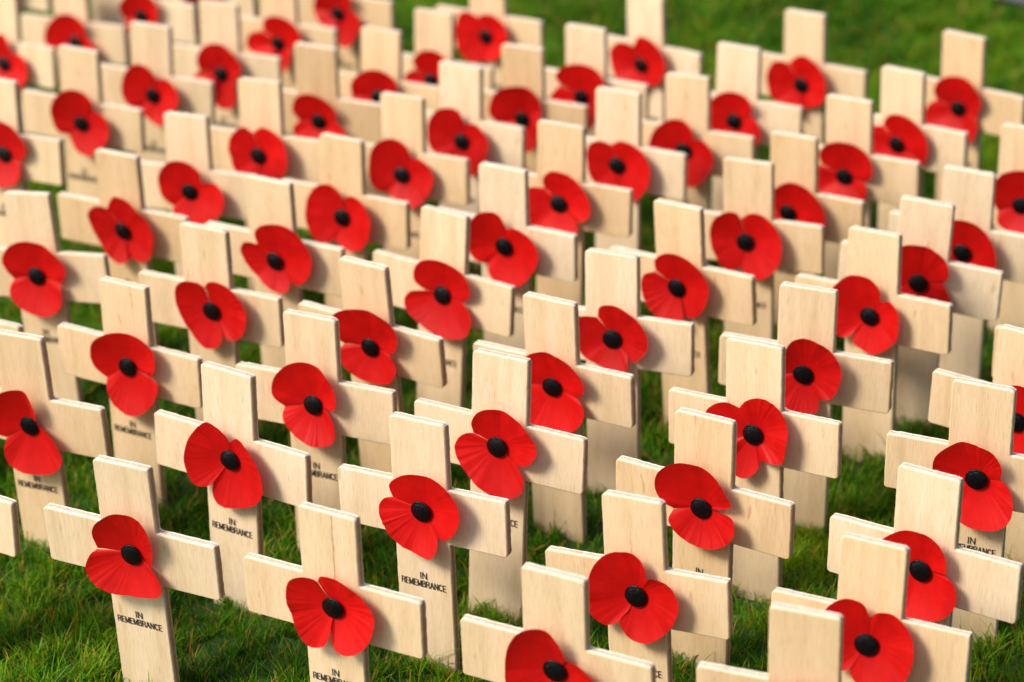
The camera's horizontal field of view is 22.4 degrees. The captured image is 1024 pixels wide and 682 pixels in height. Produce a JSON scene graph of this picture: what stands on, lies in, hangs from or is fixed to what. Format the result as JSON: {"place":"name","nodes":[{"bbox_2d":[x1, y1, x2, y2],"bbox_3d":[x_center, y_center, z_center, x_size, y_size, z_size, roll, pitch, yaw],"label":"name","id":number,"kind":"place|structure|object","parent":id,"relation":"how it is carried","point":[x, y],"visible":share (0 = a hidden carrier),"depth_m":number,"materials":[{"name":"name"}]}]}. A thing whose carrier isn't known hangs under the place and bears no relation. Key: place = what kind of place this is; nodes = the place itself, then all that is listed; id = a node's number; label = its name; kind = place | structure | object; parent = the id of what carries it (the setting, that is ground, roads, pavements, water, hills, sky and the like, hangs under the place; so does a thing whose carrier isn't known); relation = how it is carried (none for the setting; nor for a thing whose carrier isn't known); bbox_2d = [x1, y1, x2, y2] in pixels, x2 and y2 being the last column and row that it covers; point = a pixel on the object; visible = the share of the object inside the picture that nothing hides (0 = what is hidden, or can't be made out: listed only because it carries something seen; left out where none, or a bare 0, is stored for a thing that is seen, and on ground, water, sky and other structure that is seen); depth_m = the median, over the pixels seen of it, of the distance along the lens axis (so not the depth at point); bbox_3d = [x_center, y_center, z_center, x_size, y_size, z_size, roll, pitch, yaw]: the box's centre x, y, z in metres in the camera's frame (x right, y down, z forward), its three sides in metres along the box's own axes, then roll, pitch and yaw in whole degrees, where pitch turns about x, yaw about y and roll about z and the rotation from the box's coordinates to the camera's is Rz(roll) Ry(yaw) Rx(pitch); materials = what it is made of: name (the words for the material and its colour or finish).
{"place":"outdoors","nodes":[
{"label":"outdoors","id":0,"kind":"place"},
{"bbox_2d":[0,0,1023,681],"bbox_3d":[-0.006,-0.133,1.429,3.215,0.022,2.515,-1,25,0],"label":"grass","id":1,"kind":"structure","parent":0,"point":[860,38],"depth_m":1.05,"materials":[{"name":"green plant"}]},
{"bbox_2d":[0,495,20,556],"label":"remembrance cross","id":2,"kind":"object","parent":1,"relation":"on","point":[10,543],"visible":1,"depth_m":0.90,"materials":[{"name":"brown wood"}]},
{"bbox_2d":[0,319,23,332],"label":"remembrance cross","id":3,"kind":"object","parent":1,"relation":"on","point":[11,326],"visible":0.27,"depth_m":1.02,"materials":[{"name":"brown wood"}]},
{"bbox_2d":[0,0,57,133],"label":"remembrance cross","id":4,"kind":"object","parent":1,"relation":"on","point":[22,62],"visible":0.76,"depth_m":1.33,"materials":[{"name":"brown wood"}]},
{"bbox_2d":[0,78,65,300],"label":"remembrance cross","id":5,"kind":"object","parent":1,"relation":"on","point":[24,157],"visible":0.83,"depth_m":1.19,"materials":[{"name":"brown wood"}]},
{"bbox_2d":[20,0,51,88],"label":"remembrance cross","id":6,"kind":"object","parent":1,"relation":"on","point":[43,5],"visible":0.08,"depth_m":1.45,"materials":[{"name":"brown wood"}]},
{"bbox_2d":[0,190,110,401],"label":"remembrance cross","id":7,"kind":"object","parent":1,"relation":"on","point":[44,278],"visible":0.84,"depth_m":1.08,"materials":[{"name":"brown wood"}]},
{"bbox_2d":[0,329,111,551],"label":"remembrance cross","id":8,"kind":"object","parent":1,"relation":"on","point":[42,427],"visible":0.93,"depth_m":0.97,"materials":[{"name":"brown wood"}]},
{"bbox_2d":[21,0,129,64],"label":"remembrance cross","id":9,"kind":"object","parent":1,"relation":"on","point":[70,23],"visible":0.56,"depth_m":1.40,"materials":[{"name":"brown wood"}]},
{"bbox_2d":[22,44,145,250],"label":"remembrance cross","id":10,"kind":"object","parent":1,"relation":"on","point":[81,118],"visible":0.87,"depth_m":1.24,"materials":[{"name":"brown wood"}]},
{"bbox_2d":[57,148,188,345],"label":"remembrance cross","id":11,"kind":"object","parent":1,"relation":"on","point":[124,227],"visible":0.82,"depth_m":1.13,"materials":[{"name":"brown wood"}]},
{"bbox_2d":[57,276,202,509],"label":"remembrance cross","id":12,"kind":"object","parent":1,"relation":"on","point":[130,364],"visible":0.94,"depth_m":1.01,"materials":[{"name":"brown wood"}]},
{"bbox_2d":[44,455,224,681],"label":"remembrance cross","id":13,"kind":"object","parent":1,"relation":"on","point":[129,554],"visible":1,"depth_m":0.88,"materials":[{"name":"brown wood"}]},
{"bbox_2d":[92,0,198,65],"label":"remembrance cross","id":14,"kind":"object","parent":1,"relation":"on","point":[180,19],"visible":0.52,"depth_m":1.39,"materials":[{"name":"brown wood"}]},
{"bbox_2d":[101,21,214,211],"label":"remembrance cross","id":15,"kind":"object","parent":1,"relation":"on","point":[151,85],"visible":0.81,"depth_m":1.28,"materials":[{"name":"brown wood"}]},
{"bbox_2d":[141,111,255,276],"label":"remembrance cross","id":16,"kind":"object","parent":1,"relation":"on","point":[187,179],"visible":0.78,"depth_m":1.16,"materials":[{"name":"brown wood"}]},
{"bbox_2d":[139,221,284,421],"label":"remembrance cross","id":17,"kind":"object","parent":1,"relation":"on","point":[211,308],"visible":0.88,"depth_m":1.04,"materials":[{"name":"brown wood"}]},
{"bbox_2d":[171,0,257,45],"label":"remembrance cross","id":18,"kind":"object","parent":1,"relation":"on","point":[248,7],"visible":0.12,"depth_m":1.40,"materials":[{"name":"brown wood"}]},
{"bbox_2d":[173,0,282,128],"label":"remembrance cross","id":19,"kind":"object","parent":1,"relation":"on","point":[221,60],"visible":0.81,"depth_m":1.32,"materials":[{"name":"brown wood"}]},
{"bbox_2d":[154,361,312,615],"bbox_3d":[-0.103,0.066,0.948,0.067,0.123,0.010,14,30,27],"label":"remembrance cross","id":20,"kind":"object","parent":1,"relation":"on","point":[231,460],"visible":0.91,"depth_m":0.94,"materials":[{"name":"brown wood"}]},
{"bbox_2d":[210,77,320,290],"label":"remembrance cross","id":21,"kind":"object","parent":1,"relation":"on","point":[259,142],"visible":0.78,"depth_m":1.18,"materials":[{"name":"brown wood"}]},
{"bbox_2d":[205,174,345,368],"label":"remembrance cross","id":22,"kind":"object","parent":1,"relation":"on","point":[272,253],"visible":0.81,"depth_m":1.07,"materials":[{"name":"brown wood"}]},
{"bbox_2d":[240,0,339,135],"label":"remembrance cross","id":23,"kind":"object","parent":1,"relation":"on","point":[277,28],"visible":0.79,"depth_m":1.35,"materials":[{"name":"brown wood"}]},
{"bbox_2d":[236,309,396,559],"bbox_3d":[-0.074,0.047,0.978,0.067,0.123,0.011,10,27,23],"label":"remembrance cross","id":24,"kind":"object","parent":1,"relation":"on","point":[314,402],"visible":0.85,"depth_m":0.96,"materials":[{"name":"brown wood"}]},
{"bbox_2d":[283,42,381,233],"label":"remembrance cross","id":25,"kind":"object","parent":1,"relation":"on","point":[316,105],"visible":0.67,"depth_m":1.25,"materials":[{"name":"brown wood"}]},
{"bbox_2d":[244,501,427,681],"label":"remembrance cross","id":26,"kind":"object","parent":1,"relation":"on","point":[333,606],"visible":1,"depth_m":0.85,"materials":[{"name":"brown wood"}]},
{"bbox_2d":[282,132,410,309],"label":"remembrance cross","id":27,"kind":"object","parent":1,"relation":"on","point":[339,206],"visible":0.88,"depth_m":1.14,"materials":[{"name":"brown wood"}]},
{"bbox_2d":[298,0,394,73],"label":"remembrance cross","id":28,"kind":"object","parent":1,"relation":"on","point":[348,20],"visible":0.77,"depth_m":1.40,"materials":[{"name":"brown wood"}]},
{"bbox_2d":[298,256,447,472],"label":"remembrance cross","id":29,"kind":"object","parent":1,"relation":"on","point":[379,347],"visible":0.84,"depth_m":1.00,"materials":[{"name":"brown wood"}]},
{"bbox_2d":[339,26,438,196],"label":"remembrance cross","id":30,"kind":"object","parent":1,"relation":"on","point":[381,63],"visible":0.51,"depth_m":1.27,"materials":[{"name":"brown wood"}]},
{"bbox_2d":[365,91,470,308],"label":"remembrance cross","id":31,"kind":"object","parent":1,"relation":"on","point":[402,164],"visible":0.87,"depth_m":1.18,"materials":[{"name":"brown wood"}]},
{"bbox_2d":[338,412,511,676],"bbox_3d":[-0.031,0.083,0.909,0.067,0.123,0.010,11,29,26],"label":"remembrance cross","id":32,"kind":"object","parent":1,"relation":"on","point":[421,511],"visible":0.98,"depth_m":0.90,"materials":[{"name":"brown wood"}]},
{"bbox_2d":[373,205,515,407],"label":"remembrance cross","id":33,"kind":"object","parent":1,"relation":"on","point":[438,288],"visible":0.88,"depth_m":1.05,"materials":[{"name":"brown wood"}]},
{"bbox_2d":[402,8,493,90],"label":"remembrance cross","id":34,"kind":"object","parent":1,"relation":"on","point":[434,30],"visible":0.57,"depth_m":1.31,"materials":[{"name":"brown wood"}]},
{"bbox_2d":[426,60,525,274],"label":"remembrance cross","id":35,"kind":"object","parent":1,"relation":"on","point":[457,125],"visible":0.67,"depth_m":1.21,"materials":[{"name":"brown wood"}]},
{"bbox_2d":[435,0,544,90],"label":"remembrance cross","id":36,"kind":"object","parent":1,"relation":"on","point":[485,30],"visible":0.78,"depth_m":1.36,"materials":[{"name":"brown wood"}]},
{"bbox_2d":[414,348,587,625],"bbox_3d":[-0.006,0.062,0.940,0.068,0.123,0.011,13,26,23],"label":"remembrance cross","id":37,"kind":"object","parent":1,"relation":"on","point":[501,446],"visible":0.9,"depth_m":0.93,"materials":[{"name":"brown wood"}]},
{"bbox_2d":[438,161,578,349],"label":"remembrance cross","id":38,"kind":"object","parent":1,"relation":"on","point":[510,244],"visible":0.68,"depth_m":1.09,"materials":[{"name":"brown wood"}]},
{"bbox_2d":[483,43,588,172],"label":"remembrance cross","id":39,"kind":"object","parent":1,"relation":"on","point":[519,98],"visible":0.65,"depth_m":1.24,"materials":[{"name":"brown wood"}]},
{"bbox_2d":[473,291,635,543],"bbox_3d":[0.015,0.040,0.989,0.068,0.123,0.010,13,32,27],"label":"remembrance cross","id":40,"kind":"object","parent":1,"relation":"on","point":[570,391],"visible":0.76,"depth_m":0.97,"materials":[{"name":"brown wood"}]},
{"bbox_2d":[461,562,655,681],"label":"remembrance cross","id":41,"kind":"object","parent":1,"relation":"on","point":[549,641],"visible":1,"depth_m":0.81,"materials":[{"name":"brown wood"}]},
{"bbox_2d":[529,119,632,305],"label":"remembrance cross","id":42,"kind":"object","parent":1,"relation":"on","point":[564,196],"visible":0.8,"depth_m":1.13,"materials":[{"name":"brown wood"}]},
{"bbox_2d":[545,23,648,136],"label":"remembrance cross","id":43,"kind":"object","parent":1,"relation":"on","point":[581,77],"visible":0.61,"depth_m":1.26,"materials":[{"name":"brown wood"}]},
{"bbox_2d":[578,248,694,494],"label":"remembrance cross","id":44,"kind":"object","parent":1,"relation":"on","point":[619,331],"visible":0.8,"depth_m":1.00,"materials":[{"name":"brown wood"}]},
{"bbox_2d":[586,86,687,250],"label":"remembrance cross","id":45,"kind":"object","parent":1,"relation":"on","point":[618,154],"visible":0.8,"depth_m":1.17,"materials":[{"name":"brown wood"}]},
{"bbox_2d":[545,490,732,681],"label":"remembrance cross","id":46,"kind":"object","parent":1,"relation":"on","point":[644,598],"visible":0.91,"depth_m":0.85,"materials":[{"name":"brown wood"}]},
{"bbox_2d":[608,0,702,121],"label":"remembrance cross","id":47,"kind":"object","parent":1,"relation":"on","point":[643,53],"visible":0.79,"depth_m":1.32,"materials":[{"name":"brown wood"}]},
{"bbox_2d":[609,198,756,425],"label":"remembrance cross","id":48,"kind":"object","parent":1,"relation":"on","point":[680,280],"visible":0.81,"depth_m":1.05,"materials":[{"name":"brown wood"}]},
{"bbox_2d":[642,72,754,265],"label":"remembrance cross","id":49,"kind":"object","parent":1,"relation":"on","point":[685,127],"visible":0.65,"depth_m":1.21,"materials":[{"name":"brown wood"}]},
{"bbox_2d":[616,407,795,668],"bbox_3d":[0.065,0.081,0.905,0.068,0.123,0.010,14,31,26],"label":"remembrance cross","id":50,"kind":"object","parent":1,"relation":"on","point":[715,513],"visible":0.89,"depth_m":0.89,"materials":[{"name":"brown wood"}]},
{"bbox_2d":[669,336,842,603],"bbox_3d":[0.087,0.058,0.948,0.068,0.123,0.010,11,26,28],"label":"remembrance cross","id":51,"kind":"object","parent":1,"relation":"on","point":[775,437],"visible":0.71,"depth_m":0.93,"materials":[{"name":"brown wood"}]},
{"bbox_2d":[711,41,803,211],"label":"remembrance cross","id":52,"kind":"object","parent":1,"relation":"on","point":[739,105],"visible":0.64,"depth_m":1.23,"materials":[{"name":"brown wood"}]},
{"bbox_2d":[704,156,824,339],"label":"remembrance cross","id":53,"kind":"object","parent":1,"relation":"on","point":[746,232],"visible":0.73,"depth_m":1.11,"materials":[{"name":"brown wood"}]},
{"bbox_2d":[696,602,843,681],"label":"remembrance cross","id":54,"kind":"object","parent":1,"relation":"on","point":[805,644],"visible":1,"depth_m":0.78,"materials":[{"name":"brown wood"}]},
{"bbox_2d":[718,281,893,540],"bbox_3d":[0.110,0.036,0.990,0.068,0.123,0.010,10,28,20],"label":"remembrance cross","id":55,"kind":"object","parent":1,"relation":"on","point":[823,375],"visible":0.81,"depth_m":0.97,"materials":[{"name":"brown wood"}]},
{"bbox_2d":[760,8,867,144],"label":"remembrance cross","id":56,"kind":"object","parent":1,"relation":"on","point":[804,75],"visible":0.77,"depth_m":1.28,"materials":[{"name":"brown wood"}]},
{"bbox_2d":[770,131,864,324],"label":"remembrance cross","id":57,"kind":"object","parent":1,"relation":"on","point":[794,159],"visible":0.53,"depth_m":1.14,"materials":[{"name":"brown wood"}]},
{"bbox_2d":[818,93,920,279],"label":"remembrance cross","id":58,"kind":"object","parent":1,"relation":"on","point":[852,165],"visible":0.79,"depth_m":1.16,"materials":[{"name":"brown wood"}]},
{"bbox_2d":[768,532,972,681],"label":"remembrance cross","id":59,"kind":"object","parent":1,"relation":"on","point":[885,639],"visible":0.87,"depth_m":0.82,"materials":[{"name":"brown wood"}]},
{"bbox_2d":[795,225,952,465],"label":"remembrance cross","id":60,"kind":"object","parent":1,"relation":"on","point":[880,315],"visible":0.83,"depth_m":1.03,"materials":[{"name":"brown wood"}]},
{"bbox_2d":[838,195,1003,433],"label":"remembrance cross","id":61,"kind":"object","parent":1,"relation":"on","point":[930,269],"visible":0.6,"depth_m":1.05,"materials":[{"name":"brown wood"}]},
{"bbox_2d":[873,65,968,230],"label":"remembrance cross","id":62,"kind":"object","parent":1,"relation":"on","point":[902,130],"visible":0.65,"depth_m":1.20,"materials":[{"name":"brown wood"}]},
{"bbox_2d":[827,462,1023,627],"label":"remembrance cross","id":63,"kind":"object","parent":1,"relation":"on","point":[947,574],"visible":0.74,"depth_m":0.85,"materials":[{"name":"brown wood"}]},
{"bbox_2d":[884,377,1023,646],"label":"remembrance cross","id":64,"kind":"object","parent":1,"relation":"on","point":[980,457],"visible":0.74,"depth_m":0.90,"materials":[{"name":"brown wood"}]},
{"bbox_2d":[889,164,1023,379],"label":"remembrance cross","id":65,"kind":"object","parent":1,"relation":"on","point":[978,239],"visible":0.52,"depth_m":1.08,"materials":[{"name":"brown wood"}]},
{"bbox_2d":[925,29,1023,200],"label":"remembrance cross","id":66,"kind":"object","parent":1,"relation":"on","point":[960,96],"visible":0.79,"depth_m":1.25,"materials":[{"name":"brown wood"}]},
{"bbox_2d":[928,324,1023,565],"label":"remembrance cross","id":67,"kind":"object","parent":1,"relation":"on","point":[1009,366],"visible":0.33,"depth_m":0.95,"materials":[{"name":"brown wood"}]},
{"bbox_2d":[992,324,1001,376],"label":"remembrance cross","id":68,"kind":"object","parent":1,"relation":"on","point":[995,342],"visible":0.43,"depth_m":1.00,"materials":[{"name":"brown wood"}]},
{"bbox_2d":[988,123,1023,334],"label":"remembrance cross","id":69,"kind":"object","parent":1,"relation":"on","point":[1008,214],"visible":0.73,"depth_m":1.14,"materials":[{"name":"brown wood"}]},
{"bbox_2d":[1009,0,1023,3],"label":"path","id":70,"kind":"structure","parent":0,"point":[1020,1],"depth_m":1.58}
]}

